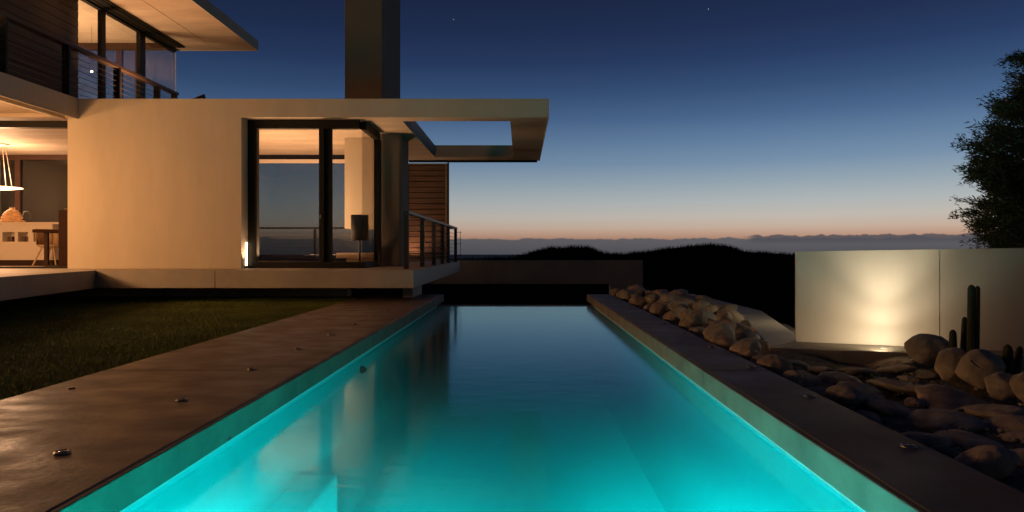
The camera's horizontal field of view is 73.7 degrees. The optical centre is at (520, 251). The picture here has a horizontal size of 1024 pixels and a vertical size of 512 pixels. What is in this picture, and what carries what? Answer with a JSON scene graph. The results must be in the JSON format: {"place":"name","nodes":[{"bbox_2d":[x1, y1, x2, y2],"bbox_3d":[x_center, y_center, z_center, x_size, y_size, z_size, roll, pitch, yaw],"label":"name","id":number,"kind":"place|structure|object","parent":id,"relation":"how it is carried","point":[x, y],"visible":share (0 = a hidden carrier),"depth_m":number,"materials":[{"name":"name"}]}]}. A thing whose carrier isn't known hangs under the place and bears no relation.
{"place":"outdoors","nodes":[
{"label":"outdoors","id":0,"kind":"place"},
{"bbox_2d":[0,207,25,221],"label":"tiered centrepiece","id":1,"kind":"object","parent":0,"point":[12,215],"visible":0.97,"depth_m":14.48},
{"bbox_2d":[0,222,58,265],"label":"kitchen island","id":2,"kind":"structure","parent":0,"point":[18,252],"depth_m":14.30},
{"bbox_2d":[7,236,14,241],"bbox_3d":[-10.744,-0.255,14.385,0.100,0.110,0.070,0,0,0],"label":"book","id":3,"kind":"object","parent":2,"relation":"on","point":[10,239],"visible":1,"depth_m":14.35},
{"bbox_2d":[0,295,365,399],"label":"lawn","id":4,"kind":"structure","parent":0,"point":[182,297],"depth_m":7.67,"materials":[{"name":"plant"}]},
{"bbox_2d":[41,288,350,295],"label":"plinth wall","id":5,"kind":"structure","parent":4,"relation":"on","point":[218,292],"depth_m":12.60,"materials":[{"name":"concrete"}]},
{"bbox_2d":[0,262,459,300],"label":"terrace","id":6,"kind":"structure","parent":0,"point":[16,283],"depth_m":10.90,"materials":[{"name":"concrete"}]},
{"bbox_2d":[1,160,67,221],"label":"courtyard wall","id":7,"kind":"structure","parent":6,"relation":"on","point":[45,191],"depth_m":18.60,"materials":[{"name":"paint"}]},
{"bbox_2d":[32,233,58,265],"bbox_3d":[-9.616,-0.074,14.009,0.550,0.769,0.518,0,0,0],"label":"dining chair","id":8,"kind":"object","parent":6,"relation":"on","point":[53,240],"visible":0.57,"depth_m":14.02,"materials":[{"name":"brown wood"}]},
{"bbox_2d":[32,229,58,266],"bbox_3d":[-8.749,-0.059,13.650,1.398,0.727,0.900,0,0,0],"label":"dining table","id":9,"kind":"object","parent":6,"relation":"on","point":[46,232],"visible":0.31,"depth_m":13.30,"materials":[{"name":"brown wood"}]},
{"bbox_2d":[57,211,67,266],"bbox_3d":[-8.374,-0.226,12.949,0.548,1.062,0.422,0,0,0],"label":"dark cabinet","id":10,"kind":"object","parent":6,"relation":"on","point":[63,238],"visible":0.14,"depth_m":12.75,"materials":[{"name":"brown wood"}]},
{"bbox_2d":[336,253,373,261],"bbox_3d":[-3.371,0.169,14.450,0.842,0.272,0.900,0,0,0],"label":"hearth bench","id":11,"kind":"object","parent":6,"relation":"on","point":[351,257],"visible":0.52,"depth_m":14.00,"materials":[{"name":"paint"}]},
{"bbox_2d":[259,227,452,260],"bbox_3d":[-7.240,-0.198,19.900,10.520,1.005,0.090,0,0,0],"label":"railing","id":12,"kind":"object","parent":6,"relation":"on","point":[314,228],"visible":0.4,"depth_m":19.86,"materials":[{"name":"metal"}]},
{"bbox_2d":[351,215,368,261],"bbox_3d":[-3.078,-0.193,13.050,0.330,0.997,0.330,0,0,0],"label":"floor lamp","id":13,"kind":"object","parent":6,"relation":"on","point":[359,228],"visible":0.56,"depth_m":12.92,"materials":[{"name":"metal"}]},
{"bbox_2d":[408,162,448,260],"bbox_3d":[-2.492,-1.023,18.111,1.173,2.653,0.118,0,0,0],"label":"timber screen","id":14,"kind":"object","parent":6,"relation":"on","point":[428,189],"visible":0.59,"depth_m":18.11,"materials":[{"name":"wood"}]},
{"bbox_2d":[403,210,461,268],"bbox_3d":[-1.870,-0.195,15.800,0.240,1.000,8.321,0,0,0],"label":"terrace railing","id":15,"kind":"object","parent":6,"relation":"on","point":[422,251],"visible":0.99,"depth_m":14.33,"materials":[{"name":"metal"}]},
{"bbox_2d":[0,0,548,268],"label":"modern house","id":16,"kind":"structure","parent":0,"point":[163,183],"depth_m":12.08,"materials":[{"name":"paint"}]},
{"bbox_2d":[0,143,22,189],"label":"pendant lamp","id":17,"kind":"object","parent":16,"relation":"hanging from","point":[7,187],"visible":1,"depth_m":14.99,"materials":[{"name":"paint"}]},
{"bbox_2d":[0,155,67,219],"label":"kitchen window","id":18,"kind":"structure","parent":16,"relation":"in","point":[18,159],"depth_m":16.70,"materials":[{"name":"black metal"}]},
{"bbox_2d":[0,10,178,98],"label":"balcony railing","id":19,"kind":"object","parent":16,"relation":"on","point":[67,46],"visible":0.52,"depth_m":11.72,"materials":[{"name":"metal"}]},
{"bbox_2d":[78,43,166,98],"bbox_3d":[-10.802,-3.918,16.950,4.396,2.483,0.100,0,0,0],"label":"end window","id":20,"kind":"structure","parent":16,"relation":"in","point":[119,47],"depth_m":16.90,"materials":[{"name":"black metal"}]},
{"bbox_2d":[81,0,175,98],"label":"upper window","id":21,"kind":"structure","parent":16,"relation":"in","point":[141,36],"depth_m":14.94,"materials":[{"name":"black metal"}]},
{"bbox_2d":[193,94,205,98],"bbox_3d":[-7.045,-3.062,14.812,0.079,0.770,0.491,0,0,24],"label":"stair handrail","id":22,"kind":"object","parent":16,"relation":"on","point":[202,96],"visible":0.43,"depth_m":14.90,"materials":[{"name":"metal"}]},
{"bbox_2d":[245,243,247,267],"bbox_3d":[-4.888,0.074,12.180,0.032,0.459,0.060,0,0,0],"label":"wall light","id":23,"kind":"object","parent":16,"relation":"attached to","point":[246,266],"visible":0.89,"depth_m":12.17,"materials":[{"name":"white"}]},
{"bbox_2d":[259,155,345,261],"bbox_3d":[-5.367,-1.028,16.760,4.913,2.664,0.120,0,0,0],"label":"rear window","id":24,"kind":"structure","parent":16,"relation":"in","point":[260,156],"depth_m":16.70,"materials":[{"name":"black metal"}]},
{"bbox_2d":[248,120,380,267],"bbox_3d":[-3.846,-1.029,12.939,2.112,2.663,1.441,0,0,0],"label":"bay window","id":25,"kind":"structure","parent":16,"relation":"in","point":[325,127],"depth_m":12.25,"materials":[{"name":"black metal"}]},
{"bbox_2d":[259,255,516,260],"bbox_3d":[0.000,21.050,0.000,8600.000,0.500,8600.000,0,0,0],"label":"sea","id":26,"kind":"structure","parent":0,"point":[286,257],"depth_m":2264.36,"materials":[{"name":"liquid"}]},
{"bbox_2d":[77,0,1023,254],"label":"sky","id":27,"kind":"structure","parent":0,"point":[790,126],"materials":[{"name":"blue"}]},
{"bbox_2d":[351,242,794,328],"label":"dune terrain","id":28,"kind":"structure","parent":0,"point":[774,299],"depth_m":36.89,"materials":[{"name":"plant"}]},
{"bbox_2d":[409,260,642,292],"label":"garden parapet","id":29,"kind":"structure","parent":28,"relation":"on","point":[621,274],"depth_m":22.00,"materials":[{"name":"concrete"}]},
{"bbox_2d":[627,296,1023,492],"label":"gravel bed","id":30,"kind":"object","parent":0,"point":[1016,481],"visible":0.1,"depth_m":4.54,"materials":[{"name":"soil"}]},
{"bbox_2d":[609,288,619,296],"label":"boulder","id":31,"kind":"object","parent":30,"relation":"on","point":[613,291],"visible":0.52,"depth_m":13.02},
{"bbox_2d":[616,289,634,301],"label":"boulder","id":32,"kind":"object","parent":30,"relation":"on","point":[624,295],"visible":0.66,"depth_m":11.76,"materials":[{"name":"stone"}]},
{"bbox_2d":[627,284,645,295],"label":"boulder","id":33,"kind":"object","parent":30,"relation":"on","point":[640,289],"visible":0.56,"depth_m":12.29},
{"bbox_2d":[629,295,646,307],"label":"boulder","id":34,"kind":"object","parent":30,"relation":"on","point":[638,301],"visible":0.76,"depth_m":10.54,"materials":[{"name":"stone"}]},
{"bbox_2d":[642,304,651,312],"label":"boulder","id":35,"kind":"object","parent":30,"relation":"on","point":[646,308],"visible":0.41,"depth_m":9.72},
{"bbox_2d":[644,290,651,295],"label":"boulder","id":36,"kind":"object","parent":30,"relation":"on","point":[647,292],"visible":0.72,"depth_m":11.96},
{"bbox_2d":[647,293,659,303],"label":"boulder","id":37,"kind":"object","parent":30,"relation":"on","point":[652,298],"visible":0.89,"depth_m":10.27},
{"bbox_2d":[649,302,665,316],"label":"boulder","id":38,"kind":"object","parent":30,"relation":"on","point":[657,309],"visible":0.67,"depth_m":9.04,"materials":[{"name":"stone"}]},
{"bbox_2d":[654,290,665,296],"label":"boulder","id":39,"kind":"object","parent":30,"relation":"on","point":[659,292],"visible":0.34,"depth_m":10.84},
{"bbox_2d":[662,301,669,310],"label":"boulder","id":40,"kind":"object","parent":30,"relation":"on","point":[666,303],"visible":0.19,"depth_m":9.21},
{"bbox_2d":[663,311,679,323],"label":"boulder","id":41,"kind":"object","parent":30,"relation":"on","point":[671,317],"visible":0.62,"depth_m":8.16,"materials":[{"name":"stone"}]},
{"bbox_2d":[668,289,687,295],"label":"boulder","id":42,"kind":"object","parent":30,"relation":"on","point":[681,292],"visible":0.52,"depth_m":11.83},
{"bbox_2d":[668,299,687,310],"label":"boulder","id":43,"kind":"object","parent":30,"relation":"on","point":[673,304],"visible":0.73,"depth_m":8.75,"materials":[{"name":"stone"}]},
{"bbox_2d":[672,306,685,313],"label":"boulder","id":44,"kind":"object","parent":30,"relation":"on","point":[678,309],"visible":0.56,"depth_m":8.44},
{"bbox_2d":[678,309,692,319],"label":"boulder","id":45,"kind":"object","parent":30,"relation":"on","point":[683,314],"visible":0.41,"depth_m":7.83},
{"bbox_2d":[678,317,696,330],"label":"boulder","id":46,"kind":"object","parent":30,"relation":"on","point":[685,324],"visible":0.51,"depth_m":7.41,"materials":[{"name":"stone"}]},
{"bbox_2d":[680,296,695,301],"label":"boulder","id":47,"kind":"object","parent":30,"relation":"on","point":[687,297],"visible":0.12,"depth_m":10.10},
{"bbox_2d":[684,299,694,308],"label":"boulder","id":48,"kind":"object","parent":30,"relation":"on","point":[689,302],"visible":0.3,"depth_m":9.04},
{"bbox_2d":[688,326,704,336],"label":"boulder","id":49,"kind":"object","parent":30,"relation":"on","point":[697,331],"visible":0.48,"depth_m":7.02,"materials":[{"name":"stone"}]},
{"bbox_2d":[686,310,708,325],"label":"boulder","id":50,"kind":"object","parent":30,"relation":"on","point":[697,317],"visible":0.94,"depth_m":7.38,"materials":[{"name":"stone"}]},
{"bbox_2d":[693,300,710,309],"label":"boulder","id":51,"kind":"object","parent":30,"relation":"on","point":[700,305],"visible":0.52,"depth_m":8.44,"materials":[{"name":"stone"}]},
{"bbox_2d":[694,295,715,304],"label":"boulder","id":52,"kind":"object","parent":30,"relation":"on","point":[711,301],"visible":0.38,"depth_m":10.13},
{"bbox_2d":[703,305,717,313],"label":"boulder","id":53,"kind":"object","parent":30,"relation":"on","point":[713,309],"visible":0.59,"depth_m":8.08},
{"bbox_2d":[704,310,716,320],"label":"boulder","id":54,"kind":"object","parent":30,"relation":"on","point":[712,317],"visible":0.12,"depth_m":7.85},
{"bbox_2d":[709,320,720,324],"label":"boulder","id":55,"kind":"object","parent":30,"relation":"on","point":[714,322],"visible":0.28,"depth_m":6.88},
{"bbox_2d":[703,323,734,340],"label":"boulder","id":56,"kind":"object","parent":30,"relation":"on","point":[716,329],"visible":0.6,"depth_m":6.21,"materials":[{"name":"stone"}]},
{"bbox_2d":[709,336,737,350],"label":"boulder","id":57,"kind":"object","parent":30,"relation":"on","point":[725,342],"visible":0.57,"depth_m":5.97,"materials":[{"name":"stone"}]},
{"bbox_2d":[717,311,732,320],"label":"boulder","id":58,"kind":"object","parent":30,"relation":"on","point":[723,315],"visible":0.66,"depth_m":7.63,"materials":[{"name":"stone"}]},
{"bbox_2d":[720,319,736,329],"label":"boulder","id":59,"kind":"object","parent":30,"relation":"on","point":[731,323],"visible":0.49,"depth_m":6.61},
{"bbox_2d":[715,309,744,322],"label":"boulder","id":60,"kind":"object","parent":30,"relation":"on","point":[737,316],"visible":0.33,"depth_m":7.92,"materials":[{"name":"stone"}]},
{"bbox_2d":[734,322,752,333],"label":"boulder","id":61,"kind":"object","parent":30,"relation":"on","point":[740,327],"visible":0.3,"depth_m":6.62,"materials":[{"name":"stone"}]},
{"bbox_2d":[729,338,760,353],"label":"boulder","id":62,"kind":"object","parent":30,"relation":"on","point":[745,343],"visible":0.64,"depth_m":5.49,"materials":[{"name":"stone"}]},
{"bbox_2d":[740,320,753,326],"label":"boulder","id":63,"kind":"object","parent":30,"relation":"on","point":[749,323],"visible":0.37,"depth_m":7.33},
{"bbox_2d":[738,332,760,338],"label":"boulder","id":64,"kind":"object","parent":30,"relation":"on","point":[744,335],"visible":0.47,"depth_m":6.29,"materials":[{"name":"stone"}]},
{"bbox_2d":[736,349,763,360],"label":"boulder","id":65,"kind":"object","parent":30,"relation":"on","point":[747,354],"visible":0.54,"depth_m":5.35,"materials":[{"name":"stone"}]},
{"bbox_2d":[750,356,762,363],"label":"boulder","id":66,"kind":"object","parent":30,"relation":"on","point":[754,359],"visible":0.34,"depth_m":5.25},
{"bbox_2d":[756,354,792,376],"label":"boulder","id":67,"kind":"object","parent":30,"relation":"on","point":[777,365],"visible":0.62,"depth_m":4.85,"materials":[{"name":"stone"}]},
{"bbox_2d":[782,370,802,384],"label":"boulder","id":68,"kind":"object","parent":30,"relation":"on","point":[794,376],"visible":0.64,"depth_m":4.54,"materials":[{"name":"stone"}]},
{"bbox_2d":[787,359,809,366],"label":"rock","id":69,"kind":"object","parent":30,"relation":"on","point":[798,363],"visible":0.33,"depth_m":5.33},
{"bbox_2d":[798,370,821,386],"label":"rock","id":70,"kind":"object","parent":30,"relation":"on","point":[810,379],"visible":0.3,"depth_m":4.67,"materials":[{"name":"stone"}]},
{"bbox_2d":[806,386,825,391],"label":"rock","id":71,"kind":"object","parent":30,"relation":"on","point":[814,388],"visible":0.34,"depth_m":4.44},
{"bbox_2d":[815,391,824,396],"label":"rock","id":72,"kind":"object","parent":30,"relation":"on","point":[821,393],"visible":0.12,"depth_m":4.24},
{"bbox_2d":[805,366,836,373],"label":"rock","id":73,"kind":"object","parent":30,"relation":"on","point":[817,369],"visible":0.56,"depth_m":5.13,"materials":[{"name":"stone"}]},
{"bbox_2d":[817,371,861,383],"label":"rock","id":74,"kind":"object","parent":30,"relation":"on","point":[834,377],"visible":0.65,"depth_m":4.80,"materials":[{"name":"stone"}]},
{"bbox_2d":[824,385,867,406],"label":"rock","id":75,"kind":"object","parent":30,"relation":"on","point":[845,395],"visible":0.76,"depth_m":3.94,"materials":[{"name":"stone"}]},
{"bbox_2d":[687,294,1023,370],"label":"ledge","id":76,"kind":"object","parent":30,"relation":"on","point":[775,334],"visible":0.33,"depth_m":5.71,"materials":[{"name":"concrete"}]},
{"bbox_2d":[719,304,737,310],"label":"boulder","id":77,"kind":"object","parent":76,"relation":"on","point":[732,306],"visible":0.59,"depth_m":8.90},
{"bbox_2d":[837,367,875,376],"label":"rock","id":78,"kind":"object","parent":30,"relation":"on","point":[858,371],"visible":0.67,"depth_m":5.01,"materials":[{"name":"stone"}]},
{"bbox_2d":[836,381,885,399],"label":"rock","id":79,"kind":"object","parent":30,"relation":"on","point":[865,388],"visible":0.43,"depth_m":4.41,"materials":[{"name":"stone"}]},
{"bbox_2d":[864,396,911,417],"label":"rock","id":80,"kind":"object","parent":30,"relation":"on","point":[883,406],"visible":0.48,"depth_m":3.84,"materials":[{"name":"stone"}]},
{"bbox_2d":[864,356,915,368],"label":"rock","id":81,"kind":"object","parent":30,"relation":"on","point":[894,360],"visible":0.38,"depth_m":5.36,"materials":[{"name":"stone"}]},
{"bbox_2d":[867,378,920,397],"bbox_3d":[2.582,0.916,4.505,0.464,0.140,0.558,0,0,0],"label":"rock","id":82,"kind":"object","parent":30,"relation":"on","point":[900,387],"visible":0.53,"depth_m":4.40,"materials":[{"name":"stone"}]},
{"bbox_2d":[876,365,916,373],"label":"rock","id":83,"kind":"object","parent":30,"relation":"on","point":[900,369],"visible":0.77,"depth_m":5.15,"materials":[{"name":"stone"}]},
{"bbox_2d":[897,375,918,382],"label":"rock","id":84,"kind":"object","parent":30,"relation":"on","point":[907,378],"visible":0.76,"depth_m":4.83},
{"bbox_2d":[795,248,1023,351],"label":"curved garden wall","id":85,"kind":"structure","parent":30,"relation":"on","point":[886,297],"depth_m":5.80,"materials":[{"name":"paint"}]},
{"bbox_2d":[904,397,924,407],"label":"rock","id":86,"kind":"object","parent":30,"relation":"on","point":[913,402],"visible":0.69,"depth_m":4.06,"materials":[{"name":"stone"}]},
{"bbox_2d":[907,370,939,378],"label":"rock","id":87,"kind":"object","parent":30,"relation":"on","point":[924,374],"visible":0.89,"depth_m":5.01,"materials":[{"name":"stone"}]},
{"bbox_2d":[904,333,948,365],"bbox_3d":[3.084,0.739,5.142,0.344,0.229,0.343,0,0,29],"label":"boulder","id":88,"kind":"object","parent":30,"relation":"on","point":[923,348],"visible":0.69,"depth_m":5.05,"materials":[{"name":"stone"}]},
{"bbox_2d":[901,431,954,448],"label":"rock","id":89,"kind":"object","parent":30,"relation":"on","point":[929,439],"visible":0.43,"depth_m":3.16,"materials":[{"name":"stone"}]},
{"bbox_2d":[907,408,985,432],"bbox_3d":[2.273,0.913,3.676,0.363,0.097,0.416,0,0,0],"label":"rock","id":90,"kind":"object","parent":30,"relation":"on","point":[933,419],"visible":0.84,"depth_m":3.58,"materials":[{"name":"stone"}]},
{"bbox_2d":[934,347,966,381],"bbox_3d":[2.963,0.780,4.681,0.238,0.241,0.218,0,0,0],"label":"boulder","id":91,"kind":"object","parent":30,"relation":"on","point":[946,362],"visible":0.72,"depth_m":4.63,"materials":[{"name":"stone"}]},
{"bbox_2d":[946,329,956,347],"bbox_3d":[3.122,0.744,4.930,0.100,0.371,0.101,0,0,0],"label":"columnar cactus","id":92,"kind":"object","parent":30,"relation":"on","point":[952,338],"visible":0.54,"depth_m":4.91,"materials":[{"name":"plant"}]},
{"bbox_2d":[915,384,988,409],"bbox_3d":[2.615,0.913,4.104,0.410,0.173,0.537,0,0,21],"label":"rock","id":93,"kind":"object","parent":30,"relation":"on","point":[941,396],"visible":0.56,"depth_m":4.08,"materials":[{"name":"stone"}]},
{"bbox_2d":[960,317,966,350],"bbox_3d":[3.210,0.699,4.950,0.100,0.461,0.086,0,0,0],"label":"columnar cactus","id":94,"kind":"object","parent":30,"relation":"on","point":[963,340],"visible":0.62,"depth_m":4.93,"materials":[{"name":"plant"}]},
{"bbox_2d":[933,429,1004,451],"bbox_3d":[2.155,0.917,3.241,0.294,0.094,0.394,0,0,0],"label":"rock","id":95,"kind":"object","parent":30,"relation":"on","point":[964,440],"visible":0.56,"depth_m":3.19,"materials":[{"name":"stone"}]},
{"bbox_2d":[966,285,980,352],"bbox_3d":[3.256,0.582,4.900,0.229,0.701,0.104,0,0,-40],"label":"columnar cactus","id":96,"kind":"object","parent":30,"relation":"on","point":[973,317],"visible":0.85,"depth_m":4.85,"materials":[{"name":"plant"}]},
{"bbox_2d":[955,349,1005,389],"bbox_3d":[3.001,0.770,4.455,0.274,0.266,0.268,0,0,0],"label":"boulder","id":97,"kind":"object","parent":30,"relation":"on","point":[975,367],"visible":0.82,"depth_m":4.38,"materials":[{"name":"stone"}]},
{"bbox_2d":[947,49,1023,248],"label":"windswept tree","id":98,"kind":"object","parent":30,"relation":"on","point":[999,175],"visible":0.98,"depth_m":9.13,"materials":[{"name":"green plant"}]},
{"bbox_2d":[954,445,1020,479],"bbox_3d":[1.899,0.862,2.795,0.252,0.139,0.211,0,0,0],"label":"rock","id":99,"kind":"object","parent":30,"relation":"on","point":[996,462],"visible":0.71,"depth_m":2.71,"materials":[{"name":"stone"}]},
{"bbox_2d":[960,404,1023,418],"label":"rock","id":100,"kind":"object","parent":30,"relation":"on","point":[986,410],"visible":0.59,"depth_m":3.79,"materials":[{"name":"stone"}]},
{"bbox_2d":[984,371,1016,401],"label":"boulder","id":101,"kind":"object","parent":30,"relation":"on","point":[997,384],"visible":0.84,"depth_m":4.07,"materials":[{"name":"stone"}]},
{"bbox_2d":[982,414,1023,431],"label":"rock","id":102,"kind":"object","parent":30,"relation":"on","point":[1011,422],"visible":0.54,"depth_m":3.54,"materials":[{"name":"stone"}]},
{"bbox_2d":[1000,344,1023,374],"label":"columnar cactus","id":103,"kind":"object","parent":30,"relation":"on","point":[1013,367],"visible":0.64,"depth_m":4.49,"materials":[{"name":"plant"}]},
{"bbox_2d":[1000,430,1023,442],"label":"rock","id":104,"kind":"object","parent":30,"relation":"on","point":[1008,436],"visible":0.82,"depth_m":3.34,"materials":[{"name":"stone"}]},
{"bbox_2d":[1009,372,1023,401],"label":"boulder","id":105,"kind":"object","parent":30,"relation":"on","point":[1016,382],"visible":0.99,"depth_m":3.98,"materials":[{"name":"stone"}]},
{"bbox_2d":[1009,448,1023,467],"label":"rock","id":106,"kind":"object","parent":30,"relation":"on","point":[1020,452],"visible":0.27,"depth_m":2.96,"materials":[{"name":"stone"}]},
{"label":"ground","id":107,"kind":"structure","parent":0,"visible":0},
{"bbox_2d":[0,294,1023,511],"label":"swimming pool","id":108,"kind":"structure","parent":107,"relation":"on","point":[383,411],"depth_m":4.95,"materials":[{"name":"liquid"}]},
{"bbox_2d":[53,449,70,455],"bbox_3d":[-1.815,0.799,2.700,0.062,0.021,0.062,0,0,0],"label":"deck light","id":109,"kind":"object","parent":108,"relation":"on","point":[61,452],"visible":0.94,"depth_m":2.69,"materials":[{"name":"metal"}]},
{"bbox_2d":[175,398,187,401],"bbox_3d":[-1.815,0.799,3.655,0.062,0.021,0.062,0,0,0],"label":"deck light","id":110,"kind":"object","parent":108,"relation":"on","point":[181,399],"visible":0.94,"depth_m":3.64,"materials":[{"name":"metal"}]},
{"bbox_2d":[403,285,421,297],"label":"terrace pier","id":111,"kind":"structure","parent":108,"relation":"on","point":[411,292],"depth_m":11.80,"materials":[{"name":"concrete"}]},
{"bbox_2d":[804,394,815,397],"bbox_3d":[1.585,0.799,3.745,0.062,0.021,0.062,0,0,0],"label":"deck light","id":112,"kind":"object","parent":108,"relation":"on","point":[809,396],"visible":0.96,"depth_m":3.73,"materials":[{"name":"metal"}]},
{"bbox_2d":[900,443,916,448],"bbox_3d":[1.585,0.799,2.790,0.062,0.021,0.062,0,0,0],"label":"deck light","id":113,"kind":"object","parent":108,"relation":"on","point":[908,445],"visible":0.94,"depth_m":2.78,"materials":[{"name":"metal"}]},
{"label":"boulder","id":114,"kind":"object","parent":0,"visible":0},
{"bbox_2d":[660,294,675,301],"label":"boulder","id":115,"kind":"object","parent":114,"relation":"on","point":[668,297],"visible":0.62,"depth_m":9.72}
]}

